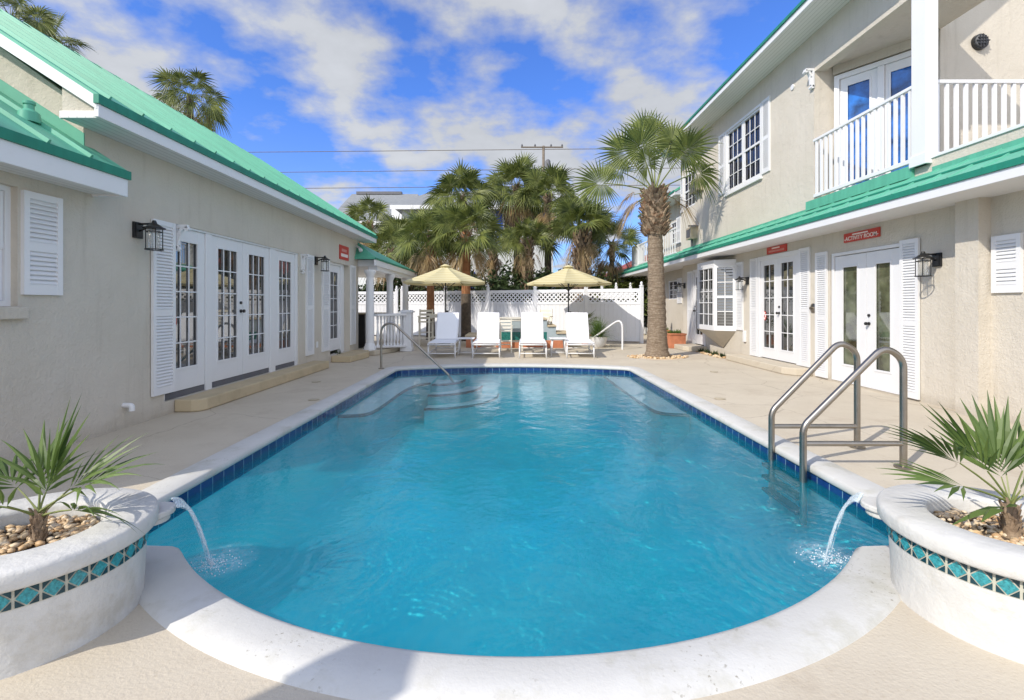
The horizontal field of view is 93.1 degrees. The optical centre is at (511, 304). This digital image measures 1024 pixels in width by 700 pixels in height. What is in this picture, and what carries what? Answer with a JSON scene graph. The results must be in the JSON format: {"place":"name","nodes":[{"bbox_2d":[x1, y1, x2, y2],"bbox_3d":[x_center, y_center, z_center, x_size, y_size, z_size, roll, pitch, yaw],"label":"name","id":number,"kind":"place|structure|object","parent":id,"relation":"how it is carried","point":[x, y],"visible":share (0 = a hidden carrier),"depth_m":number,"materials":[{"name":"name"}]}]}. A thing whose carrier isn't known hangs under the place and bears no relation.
{"place":"outdoors","nodes":[
{"label":"outdoors","id":0,"kind":"place"},
{"bbox_2d":[343,193,393,250],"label":"palm tree","id":1,"kind":"object","parent":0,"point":[362,209],"visible":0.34,"depth_m":26.39,"materials":[{"name":"green plant"}]},
{"bbox_2d":[0,0,800,275],"label":"sky","id":2,"kind":"structure","parent":0,"point":[381,79],"materials":[{"name":"blue"}]},
{"bbox_2d":[306,185,665,188],"bbox_3d":[-5.092,-8.342,34.300,99.011,0.351,0.044,0,0,0],"label":"power line","id":3,"kind":"object","parent":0,"point":[424,187],"visible":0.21,"depth_m":34.29,"materials":[{"name":"black metal"}]},
{"bbox_2d":[0,324,1023,699],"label":"deck","id":4,"kind":"structure","parent":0,"point":[902,650],"depth_m":3.79,"materials":[{"name":"beige concrete"}]},
{"bbox_2d":[0,0,67,46],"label":"palm tree","id":5,"kind":"object","parent":4,"relation":"on","point":[44,23],"visible":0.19,"depth_m":17.02,"materials":[{"name":"green plant"}]},
{"bbox_2d":[18,1,96,54],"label":"palm tree","id":6,"kind":"object","parent":4,"relation":"on","point":[75,42],"visible":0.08,"depth_m":19.10,"materials":[{"name":"green plant"}]},
{"bbox_2d":[0,488,175,679],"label":"round planter","id":7,"kind":"object","parent":4,"relation":"on","point":[62,597],"visible":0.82,"depth_m":1.91,"materials":[{"name":"paint"}]},
{"bbox_2d":[0,514,99,555],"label":"pebbles","id":8,"kind":"object","parent":7,"relation":"on","point":[64,526],"visible":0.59,"depth_m":2.15,"materials":[{"name":"beige gravel"}]},
{"bbox_2d":[0,396,164,544],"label":"potted palm","id":9,"kind":"object","parent":7,"relation":"in","point":[53,457],"visible":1,"depth_m":2.12,"materials":[{"name":"green plant"}]},
{"bbox_2d":[145,66,232,137],"bbox_3d":[-15.902,-5.140,23.976,3.732,12.961,3.840,0,0,-42],"label":"palm tree","id":10,"kind":"object","parent":4,"relation":"on","point":[213,113],"visible":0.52,"depth_m":23.61,"materials":[{"name":"green plant"}]},
{"bbox_2d":[0,8,377,461],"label":"house","id":11,"kind":"structure","parent":4,"relation":"on","point":[96,298],"depth_m":5.43,"materials":[{"name":"paint"}]},
{"bbox_2d":[0,184,28,319],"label":"window","id":12,"kind":"structure","parent":11,"relation":"in","point":[6,313],"depth_m":4.10,"materials":[{"name":"white glass"}]},
{"bbox_2d":[122,403,134,410],"bbox_3d":[-4.161,1.106,5.270,0.118,0.088,0.056,0,0,0],"label":"drain pipe","id":13,"kind":"object","parent":11,"relation":"attached to","point":[131,406],"visible":1,"depth_m":5.25,"materials":[{"name":"white plastic"}]},
{"bbox_2d":[132,220,165,250],"bbox_3d":[-4.064,-0.782,5.450,0.312,0.335,0.224,0,0,0],"label":"wall lantern","id":14,"kind":"object","parent":11,"relation":"attached to","point":[152,227],"depth_m":5.42,"materials":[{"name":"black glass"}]},
{"bbox_2d":[166,228,203,393],"bbox_3d":[-4.278,0.053,6.325,0.053,2.085,0.790,0,0,0],"label":"french door","id":15,"kind":"structure","parent":11,"relation":"in","point":[190,260],"depth_m":6.43,"materials":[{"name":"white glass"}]},
{"bbox_2d":[212,235,245,381],"bbox_3d":[-4.248,0.053,7.266,0.115,2.085,0.812,0,0,0],"label":"french door","id":16,"kind":"structure","parent":11,"relation":"in","point":[227,254],"depth_m":7.28,"materials":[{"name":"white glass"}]},
{"bbox_2d":[243,243,268,373],"bbox_3d":[-4.278,0.053,8.090,0.053,2.085,0.820,0,0,0],"label":"french door","id":17,"kind":"structure","parent":11,"relation":"in","point":[255,258],"depth_m":8.10,"materials":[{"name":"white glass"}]},
{"bbox_2d":[275,250,293,365],"bbox_3d":[-4.278,0.053,9.100,0.053,2.085,0.800,0,0,0],"label":"french door","id":18,"kind":"structure","parent":11,"relation":"in","point":[284,262],"depth_m":9.12,"materials":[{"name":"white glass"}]},
{"bbox_2d":[314,256,329,270],"bbox_3d":[-4.064,-0.892,10.420,0.312,0.335,0.224,0,0,0],"label":"wall lantern","id":19,"kind":"object","parent":11,"relation":"attached to","point":[324,259],"depth_m":10.36,"materials":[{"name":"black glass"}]},
{"bbox_2d":[330,265,339,350],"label":"french door","id":20,"kind":"structure","parent":11,"relation":"in","point":[334,270],"depth_m":11.82,"materials":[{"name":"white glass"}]},
{"bbox_2d":[339,244,348,260],"bbox_3d":[-4.207,-1.305,12.155,0.023,0.350,0.650,0,0,0],"label":"wall sign","id":21,"kind":"object","parent":11,"relation":"attached to","point":[343,252],"visible":1,"depth_m":12.08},
{"bbox_2d":[175,361,328,411],"bbox_3d":[-4.049,1.259,8.175,0.338,0.158,4.250,0,0,0],"label":"door step","id":22,"kind":"object","parent":4,"relation":"on","point":[208,399],"depth_m":7.11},
{"bbox_2d":[331,350,368,361],"bbox_3d":[-3.934,1.264,12.075,0.568,0.148,1.550,0,0,0],"label":"door step","id":23,"kind":"object","parent":4,"relation":"on","point":[352,355],"depth_m":11.61,"materials":[{"name":"beige concrete"}]},
{"bbox_2d":[358,312,385,347],"bbox_3d":[-5.115,0.789,15.340,2.270,1.098,0.820,0,0,0],"label":"outdoor counter","id":24,"kind":"object","parent":4,"relation":"on","point":[361,329],"visible":0.09,"depth_m":14.97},
{"bbox_2d":[358,318,363,344],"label":"cabinet door","id":25,"kind":"structure","parent":24,"relation":"in","point":[360,320],"depth_m":14.98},
{"bbox_2d":[358,286,398,334],"bbox_3d":[-7.190,0.255,20.913,4.590,2.170,0.195,0,0,-1],"label":"lattice fence","id":26,"kind":"object","parent":4,"relation":"on","point":[379,306],"visible":0.19,"depth_m":20.92,"materials":[{"name":"white plastic"}]},
{"bbox_2d":[338,191,418,323],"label":"house","id":27,"kind":"structure","parent":4,"relation":"on","point":[390,197],"depth_m":37.35,"materials":[{"name":"white paint"}]},
{"bbox_2d":[355,242,417,355],"bbox_3d":[-5.400,-0.200,15.762,4.200,3.080,5.915,0,0,0],"label":"porch","id":28,"kind":"object","parent":4,"relation":"on","point":[372,264],"visible":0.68,"depth_m":13.63,"materials":[{"name":"white wood"}]},
{"bbox_2d":[364,222,422,290],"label":"palm tree","id":29,"kind":"object","parent":4,"relation":"on","point":[385,234],"visible":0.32,"depth_m":22.70,"materials":[{"name":"green plant"}]},
{"bbox_2d":[374,310,414,350],"bbox_3d":[-3.235,0.742,13.637,0.488,1.193,1.484,0,0,22],"label":"balustrade","id":30,"kind":"object","parent":4,"relation":"on","point":[406,325],"visible":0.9,"depth_m":13.71,"materials":[{"name":"white wood"}]},
{"bbox_2d":[375,208,447,290],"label":"palm tree","id":31,"kind":"object","parent":4,"relation":"on","point":[404,221],"visible":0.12,"depth_m":24.75,"materials":[{"name":"green plant"}]},
{"bbox_2d":[417,309,432,345],"bbox_3d":[-2.876,0.739,16.226,0.540,1.205,0.532,0,0,-8],"label":"bar chair","id":32,"kind":"object","parent":4,"relation":"on","point":[420,318],"visible":0.9,"depth_m":16.37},
{"bbox_2d":[390,203,472,339],"bbox_3d":[-3.161,-1.317,18.835,3.408,5.315,3.273,0,0,0],"label":"palm tree","id":33,"kind":"object","parent":4,"relation":"on","point":[418,225],"visible":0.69,"depth_m":18.48,"materials":[{"name":"green plant"}]},
{"bbox_2d":[428,314,453,346],"bbox_3d":[-2.309,0.823,16.000,0.800,1.035,0.800,0,0,0],"label":"bar table","id":34,"kind":"object","parent":4,"relation":"on","point":[433,316],"visible":0.36,"depth_m":15.61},
{"bbox_2d":[427,312,460,357],"bbox_3d":[-1.796,0.777,13.032,0.716,1.130,1.833,0,0,-2],"label":"sun lounger","id":35,"kind":"object","parent":4,"relation":"on","point":[447,326],"visible":0.93,"depth_m":13.56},
{"bbox_2d":[403,262,484,345],"bbox_3d":[-2.221,-0.042,16.200,2.624,2.757,2.624,0,0,-4],"label":"patio umbrella","id":36,"kind":"object","parent":4,"relation":"on","point":[445,274],"visible":0.84,"depth_m":15.68,"materials":[{"name":"beige fabric"}]},
{"bbox_2d":[418,157,500,264],"bbox_3d":[-2.556,-2.944,24.648,4.197,8.568,3.888,0,0,-22],"label":"palm tree","id":37,"kind":"object","parent":4,"relation":"on","point":[463,178],"visible":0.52,"depth_m":23.96,"materials":[{"name":"green plant"}]},
{"bbox_2d":[419,198,508,340],"bbox_3d":[-1.834,-1.384,18.257,3.562,5.448,3.275,0,0,0],"label":"palm tree","id":38,"kind":"object","parent":4,"relation":"on","point":[467,242],"visible":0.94,"depth_m":17.96,"materials":[{"name":"green plant"}]},
{"bbox_2d":[457,337,474,355],"bbox_3d":[-1.233,1.109,13.000,0.460,0.468,0.440,0,0,0],"label":"side table","id":39,"kind":"object","parent":4,"relation":"on","point":[460,338],"visible":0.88,"depth_m":12.83,"materials":[{"name":"white plastic"}]},
{"bbox_2d":[390,191,553,301],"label":"house","id":40,"kind":"structure","parent":4,"relation":"on","point":[413,203],"depth_m":30.00,"materials":[{"name":"white paint"}]},
{"bbox_2d":[503,213,539,245],"bbox_3d":[0.619,-4.701,30.040,2.351,2.103,0.064,0,0,0],"label":"window","id":41,"kind":"structure","parent":40,"relation":"in","point":[532,213],"depth_m":30.06,"materials":[{"name":"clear glass"}]},
{"bbox_2d":[465,332,482,347],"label":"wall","id":42,"kind":"structure","parent":4,"relation":"on","point":[468,341],"depth_m":15.20,"materials":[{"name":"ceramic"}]},
{"bbox_2d":[472,312,500,357],"bbox_3d":[-0.659,0.777,13.031,0.716,1.130,1.833,0,0,-1],"label":"sun lounger","id":43,"kind":"object","parent":4,"relation":"on","point":[488,323],"visible":1,"depth_m":13.57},
{"bbox_2d":[472,230,516,288],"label":"palm tree","id":44,"kind":"object","parent":4,"relation":"on","point":[495,265],"visible":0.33,"depth_m":23.34,"materials":[{"name":"green plant"}]},
{"bbox_2d":[358,260,646,324],"bbox_3d":[-1.903,-0.415,22.583,19.163,3.513,2.210,0,0,0],"label":"shrub","id":45,"kind":"object","parent":4,"relation":"on","point":[503,282],"visible":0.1,"depth_m":22.36,"materials":[{"name":"green plant"}]},
{"bbox_2d":[499,319,512,351],"bbox_3d":[-0.187,0.871,13.929,0.432,0.940,0.426,0,0,0],"label":"bar chair","id":46,"kind":"object","parent":4,"relation":"on","point":[505,327],"visible":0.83,"depth_m":13.76,"materials":[{"name":"white wood"}]},
{"bbox_2d":[500,317,522,350],"bbox_3d":[-0.030,0.854,14.450,0.720,0.973,0.720,0,0,0],"label":"bar table","id":47,"kind":"object","parent":4,"relation":"on","point":[512,318],"visible":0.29,"depth_m":14.13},
{"bbox_2d":[481,152,555,301],"bbox_3d":[0.236,-3.427,25.496,4.309,9.534,4.161,0,0,21],"label":"palm tree","id":48,"kind":"object","parent":4,"relation":"on","point":[512,171],"visible":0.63,"depth_m":24.88,"materials":[{"name":"green plant"}]},
{"bbox_2d":[139,363,900,699],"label":"swimming pool","id":49,"kind":"structure","parent":4,"relation":"in","point":[445,539],"depth_m":4.22,"materials":[{"name":"liquid"}]},
{"bbox_2d":[378,322,453,382],"bbox_3d":[-1.994,1.008,10.169,1.632,1.292,0.119,0,0,2],"label":"pool handrail","id":50,"kind":"object","parent":49,"relation":"attached to","point":[420,348],"visible":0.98,"depth_m":10.16,"materials":[{"name":"metal"}]},
{"bbox_2d":[339,370,647,423],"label":"water","id":51,"kind":"structure","parent":49,"relation":"in","point":[509,380],"depth_m":9.60,"materials":[{"name":"blue liquid"}]},
{"bbox_2d":[190,550,255,576],"bbox_3d":[-1.637,1.421,2.708,0.352,0.068,0.349,0,0,-38],"label":"splash","id":52,"kind":"object","parent":51,"relation":"on","point":[211,564],"visible":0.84,"depth_m":2.70,"materials":[{"name":"liquid"}]},
{"bbox_2d":[794,547,852,568],"bbox_3d":[1.781,1.423,2.753,0.440,0.066,0.359,0,0,0],"label":"splash","id":53,"kind":"object","parent":51,"relation":"on","point":[831,557],"visible":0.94,"depth_m":2.76,"materials":[{"name":"liquid"}]},
{"bbox_2d":[762,341,913,524],"bbox_3d":[2.825,1.071,4.275,0.971,1.459,0.702,0,0,0],"label":"pool ladder","id":54,"kind":"object","parent":49,"relation":"attached to","point":[800,496],"visible":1,"depth_m":4.00,"materials":[{"name":"metal"}]},
{"bbox_2d":[400,281,643,342],"bbox_3d":[-0.111,0.255,19.003,10.293,2.170,0.169,0,0,23],"label":"lattice fence","id":55,"kind":"object","parent":4,"relation":"on","point":[629,315],"visible":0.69,"depth_m":18.21,"materials":[{"name":"white plastic"}]},
{"bbox_2d":[495,215,562,301],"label":"palm tree","id":56,"kind":"object","parent":4,"relation":"on","point":[525,248],"visible":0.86,"depth_m":22.20,"materials":[{"name":"green plant"}]},
{"bbox_2d":[496,318,566,347],"bbox_3d":[0.635,0.879,16.085,2.307,0.918,2.030,0,0,0],"label":"hot tub","id":57,"kind":"object","parent":4,"relation":"on","point":[549,329],"visible":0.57,"depth_m":15.11,"materials":[{"name":"ceramic"}]},
{"bbox_2d":[519,312,546,357],"bbox_3d":[0.551,0.777,13.032,0.716,1.130,1.833,0,0,2],"label":"sun lounger","id":58,"kind":"object","parent":4,"relation":"on","point":[532,330],"visible":1,"depth_m":13.56,"materials":[{"name":"white plastic"}]},
{"bbox_2d":[521,144,562,198],"bbox_3d":[2.103,-4.966,33.926,2.944,12.611,0.395,0,0,0],"label":"utility pole","id":59,"kind":"object","parent":4,"relation":"on","point":[544,163],"visible":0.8,"depth_m":33.90,"materials":[{"name":"brown wood"}]},
{"bbox_2d":[249,148,640,152],"bbox_3d":[-5.077,-10.901,34.200,98.722,0.388,0.044,0,0,0],"label":"power line","id":60,"kind":"object","parent":59,"relation":"attached to","point":[428,150],"visible":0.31,"depth_m":34.19,"materials":[{"name":"black metal"}]},
{"bbox_2d":[281,168,659,172],"bbox_3d":[-5.085,-9.499,34.250,98.866,0.464,0.044,0,0,0],"label":"power line","id":61,"kind":"object","parent":59,"relation":"attached to","point":[413,170],"visible":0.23,"depth_m":34.24,"materials":[{"name":"black metal"}]},
{"bbox_2d":[539,309,552,323],"bbox_3d":[1.048,0.739,16.024,0.540,1.205,0.532,0,0,20],"label":"bar chair","id":62,"kind":"object","parent":4,"relation":"on","point":[549,315],"visible":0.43,"depth_m":16.18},
{"bbox_2d":[512,160,581,301],"bbox_3d":[1.824,-2.881,23.951,3.933,8.441,3.861,0,0,31],"label":"palm tree","id":63,"kind":"object","parent":4,"relation":"on","point":[557,178],"visible":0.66,"depth_m":23.54,"materials":[{"name":"green plant"}]},
{"bbox_2d":[478,283,632,301],"bbox_3d":[2.760,0.129,22.606,10.128,2.426,1.987,0,0,0],"label":"shrub","id":64,"kind":"object","parent":4,"relation":"on","point":[540,297],"depth_m":22.27,"materials":[{"name":"green plant"}]},
{"bbox_2d":[549,337,566,355],"bbox_3d":[1.233,1.109,13.000,0.460,0.468,0.440,0,0,0],"label":"side table","id":65,"kind":"object","parent":4,"relation":"on","point":[551,345],"visible":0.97,"depth_m":12.84,"materials":[{"name":"white plastic"}]},
{"bbox_2d":[527,263,611,345],"bbox_3d":[1.887,-0.011,16.200,2.624,2.757,2.624,0,0,-11],"label":"patio umbrella","id":66,"kind":"object","parent":4,"relation":"on","point":[568,275],"visible":0.88,"depth_m":15.69,"materials":[{"name":"beige fabric"}]},
{"bbox_2d":[565,312,594,357],"bbox_3d":[1.790,0.777,13.032,0.716,1.130,1.833,0,0,5],"label":"sun lounger","id":67,"kind":"object","parent":4,"relation":"on","point":[577,327],"visible":0.94,"depth_m":13.56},
{"bbox_2d":[541,190,624,301],"bbox_3d":[3.188,-1.888,21.506,3.856,6.456,4.015,0,0,0],"label":"palm tree","id":68,"kind":"object","parent":4,"relation":"on","point":[579,235],"visible":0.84,"depth_m":21.15,"materials":[{"name":"green plant"}]},
{"bbox_2d":[582,310,600,343],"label":"potted palm","id":69,"kind":"object","parent":4,"relation":"on","point":[589,314],"visible":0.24,"depth_m":16.50,"materials":[{"name":"plant"}]},
{"bbox_2d":[588,315,616,347],"bbox_3d":[2.729,0.796,15.458,2.114,1.084,2.091,0,0,0],"label":"potted plant","id":70,"kind":"object","parent":4,"relation":"on","point":[600,341],"visible":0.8,"depth_m":15.24,"materials":[{"name":"green plant"}]},
{"bbox_2d":[565,267,647,315],"bbox_3d":[4.907,-0.200,21.900,5.148,3.082,2.049,0,0,0],"label":"shrub","id":71,"kind":"object","parent":4,"relation":"on","point":[624,285],"visible":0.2,"depth_m":21.68,"materials":[{"name":"green plant"}]},
{"bbox_2d":[595,320,622,349],"bbox_3d":[2.907,0.901,14.995,1.212,0.878,0.060,0,0,43],"label":"handrail","id":72,"kind":"object","parent":4,"relation":"on","point":[603,330],"visible":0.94,"depth_m":14.75,"materials":[{"name":"white metal"}]},
{"bbox_2d":[600,282,633,301],"bbox_3d":[4.565,0.180,21.050,1.470,2.320,0.133,0,0,0],"label":"picket fence","id":73,"kind":"object","parent":4,"relation":"on","point":[618,294],"visible":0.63,"depth_m":21.02,"materials":[{"name":"white plastic"}]},
{"bbox_2d":[590,213,645,287],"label":"palm tree","id":74,"kind":"object","parent":4,"relation":"on","point":[630,237],"visible":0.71,"depth_m":22.14,"materials":[{"name":"green plant"}]},
{"bbox_2d":[667,329,686,347],"bbox_3d":[5.109,1.033,15.220,0.760,0.609,0.607,0,0,0],"label":"planter box","id":75,"kind":"object","parent":4,"relation":"on","point":[676,337],"visible":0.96,"depth_m":14.95,"materials":[{"name":"ceramic"}]},
{"bbox_2d":[674,343,706,350],"bbox_3d":[5.324,1.269,14.650,0.648,0.138,1.300,0,0,0],"label":"door step","id":76,"kind":"object","parent":4,"relation":"on","point":[689,347],"depth_m":14.14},
{"bbox_2d":[695,351,725,358],"bbox_3d":[5.387,1.316,12.953,0.392,0.057,1.929,0,0,0],"label":"gravel bed","id":77,"kind":"object","parent":4,"relation":"on","point":[714,355],"visible":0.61,"depth_m":12.76,"materials":[{"name":"beige stone"}]},
{"bbox_2d":[726,354,812,375],"bbox_3d":[5.434,1.266,10.500,0.428,0.143,2.795,0,0,0],"label":"door step","id":78,"kind":"object","parent":4,"relation":"on","point":[776,366],"depth_m":10.03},
{"bbox_2d":[604,0,1023,425],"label":"house","id":79,"kind":"structure","parent":4,"relation":"on","point":[831,123],"depth_m":7.83,"materials":[{"name":"paint"}]},
{"bbox_2d":[644,287,647,333],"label":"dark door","id":80,"kind":"structure","parent":79,"relation":"in","point":[645,326],"depth_m":21.84,"materials":[{"name":"glass"}]},
{"bbox_2d":[632,227,676,266],"bbox_3d":[5.640,-2.110,19.350,0.280,1.100,5.900,0,0,0],"label":"balcony railing","id":81,"kind":"object","parent":79,"relation":"on","point":[638,256],"visible":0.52,"depth_m":20.50,"materials":[{"name":"white wood"}]},
{"bbox_2d":[669,280,676,298],"bbox_3d":[6.040,-0.560,18.100,0.064,0.700,1.000,0,0,0],"label":"window","id":82,"kind":"structure","parent":79,"relation":"in","point":[672,284],"depth_m":18.20,"materials":[{"name":"white glass"}]},
{"bbox_2d":[671,221,675,244],"bbox_3d":[6.030,-2.670,18.000,0.064,0.820,0.600,0,0,0],"label":"window","id":83,"kind":"structure","parent":79,"relation":"in","point":[673,224],"depth_m":18.18,"materials":[{"name":"white glass"}]},
{"bbox_2d":[676,282,685,292],"bbox_3d":[5.494,-0.573,15.850,0.312,0.335,0.224,0,0,0],"label":"wall lantern","id":84,"kind":"object","parent":79,"relation":"attached to","point":[683,285],"depth_m":15.84,"materials":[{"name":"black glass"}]},
{"bbox_2d":[684,171,694,207],"bbox_3d":[5.680,-3.660,15.450,0.064,1.100,1.000,0,0,0],"label":"window","id":85,"kind":"structure","parent":79,"relation":"in","point":[691,201],"depth_m":15.58,"materials":[{"name":"white glass"}]},
{"bbox_2d":[686,225,697,245],"bbox_3d":[5.510,-2.115,14.925,0.320,0.610,0.450,0,0,0],"label":"air conditioner","id":86,"kind":"object","parent":79,"relation":"attached to","point":[692,235],"visible":0.98,"depth_m":14.75,"materials":[{"name":"beige metal"}]},
{"bbox_2d":[690,178,703,201],"bbox_3d":[5.555,-3.446,14.600,0.230,0.588,0.600,0,0,0],"label":"air conditioner","id":87,"kind":"object","parent":79,"relation":"attached to","point":[691,191],"visible":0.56,"depth_m":14.56,"materials":[{"name":"metal"}]},
{"bbox_2d":[693,272,703,344],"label":"french door","id":88,"kind":"structure","parent":79,"relation":"in","point":[699,336],"depth_m":14.89,"materials":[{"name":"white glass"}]},
{"bbox_2d":[697,259,735,346],"bbox_3d":[5.439,-0.010,13.070,0.482,2.300,1.700,0,0,0],"label":"bay window","id":89,"kind":"structure","parent":79,"relation":"in","point":[716,282],"depth_m":12.49,"materials":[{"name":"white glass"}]},
{"bbox_2d":[735,276,748,289],"bbox_3d":[5.494,-0.522,11.620,0.312,0.335,0.224,0,0,0],"label":"wall lantern","id":90,"kind":"object","parent":79,"relation":"attached to","point":[739,278],"depth_m":11.59,"materials":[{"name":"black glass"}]},
{"bbox_2d":[723,103,762,196],"bbox_3d":[5.651,-3.710,11.875,0.122,1.720,1.890,0,0,0],"label":"window","id":91,"kind":"structure","parent":79,"relation":"in","point":[743,142],"depth_m":11.84,"materials":[{"name":"white glass"}]},
{"bbox_2d":[761,258,777,359],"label":"french door","id":92,"kind":"structure","parent":79,"relation":"in","point":[769,268],"depth_m":10.66,"materials":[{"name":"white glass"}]},
{"bbox_2d":[767,244,786,254],"bbox_3d":[5.636,-1.185,10.335,0.023,0.150,0.770,0,0,0],"label":"wall sign","id":93,"kind":"object","parent":79,"relation":"attached to","point":[777,249],"visible":1,"depth_m":10.28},
{"bbox_2d":[776,255,795,363],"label":"french door","id":94,"kind":"structure","parent":79,"relation":"in","point":[786,312],"depth_m":9.96,"materials":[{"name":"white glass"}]},
{"bbox_2d":[809,303,814,312],"bbox_3d":[5.614,0.060,9.090,0.070,0.180,0.180,0,0,0],"label":"shower valve","id":95,"kind":"object","parent":79,"relation":"attached to","point":[812,308],"visible":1,"depth_m":9.07,"materials":[{"name":"metal"}]},
{"bbox_2d":[835,253,866,385],"bbox_3d":[5.684,0.228,8.129,0.053,2.135,0.742,0,0,0],"label":"glazed door","id":96,"kind":"structure","parent":79,"relation":"in","point":[850,270],"depth_m":8.15,"materials":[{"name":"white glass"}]},
{"bbox_2d":[840,68,876,189],"bbox_3d":[6.238,-3.055,8.721,0.053,2.190,0.578,0,0,-36],"label":"balcony door","id":97,"kind":"structure","parent":79,"relation":"in","point":[858,93],"depth_m":8.72,"materials":[{"name":"white glass"}]},
{"bbox_2d":[844,227,880,242],"bbox_3d":[5.636,-1.125,7.830,0.024,0.150,0.800,0,0,0],"label":"wall sign","id":98,"kind":"object","parent":79,"relation":"attached to","point":[863,234],"visible":1,"depth_m":7.78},
{"bbox_2d":[864,248,898,392],"bbox_3d":[5.652,0.228,7.406,0.115,2.135,0.692,0,0,0],"label":"glazed door","id":99,"kind":"structure","parent":79,"relation":"in","point":[882,323],"depth_m":7.42,"materials":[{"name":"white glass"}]},
{"bbox_2d":[885,57,910,173],"bbox_3d":[6.644,-3.055,8.155,0.053,2.190,0.600,0,0,-36],"label":"balcony door","id":100,"kind":"structure","parent":79,"relation":"in","point":[898,73],"depth_m":8.25,"materials":[{"name":"white glass"}]},
{"bbox_2d":[912,251,941,276],"bbox_3d":[5.494,-0.542,6.430,0.312,0.335,0.224,0,0,0],"label":"wall lantern","id":101,"kind":"object","parent":79,"relation":"attached to","point":[936,258],"depth_m":6.41,"materials":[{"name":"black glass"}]},
{"bbox_2d":[971,33,990,49],"bbox_3d":[7.490,-4.210,7.742,0.250,0.250,0.087,0,0,0],"label":"bulkhead light","id":102,"kind":"object","parent":79,"relation":"attached to","point":[979,41],"visible":1,"depth_m":7.72,"materials":[{"name":"black metal"}]},
{"bbox_2d":[860,483,1023,663],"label":"round planter","id":103,"kind":"object","parent":4,"relation":"on","point":[959,583],"visible":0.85,"depth_m":1.98,"materials":[{"name":"paint"}]},
{"bbox_2d":[881,391,1023,538],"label":"potted palm","id":104,"kind":"object","parent":103,"relation":"in","point":[995,439],"visible":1,"depth_m":2.17,"materials":[{"name":"green plant"}]},
{"bbox_2d":[933,508,1023,545],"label":"pebbles","id":105,"kind":"object","parent":103,"relation":"on","point":[993,531],"visible":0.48,"depth_m":2.21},
{"bbox_2d":[606,255,647,275],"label":"house","id":106,"kind":"structure","parent":0,"point":[625,266],"depth_m":36.48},
{"bbox_2d":[627,354,688,359],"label":"gravel","id":107,"kind":"structure","parent":0,"point":[671,357],"depth_m":12.15,"materials":[{"name":"beige gravel"}]},
{"bbox_2d":[565,107,722,356],"bbox_3d":[3.453,-1.982,12.293,4.224,6.644,2.115,0,0,9],"label":"palm tree","id":108,"kind":"object","parent":107,"relation":"on","point":[655,216],"visible":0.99,"depth_m":12.24,"materials":[{"name":"green plant"}]}
]}

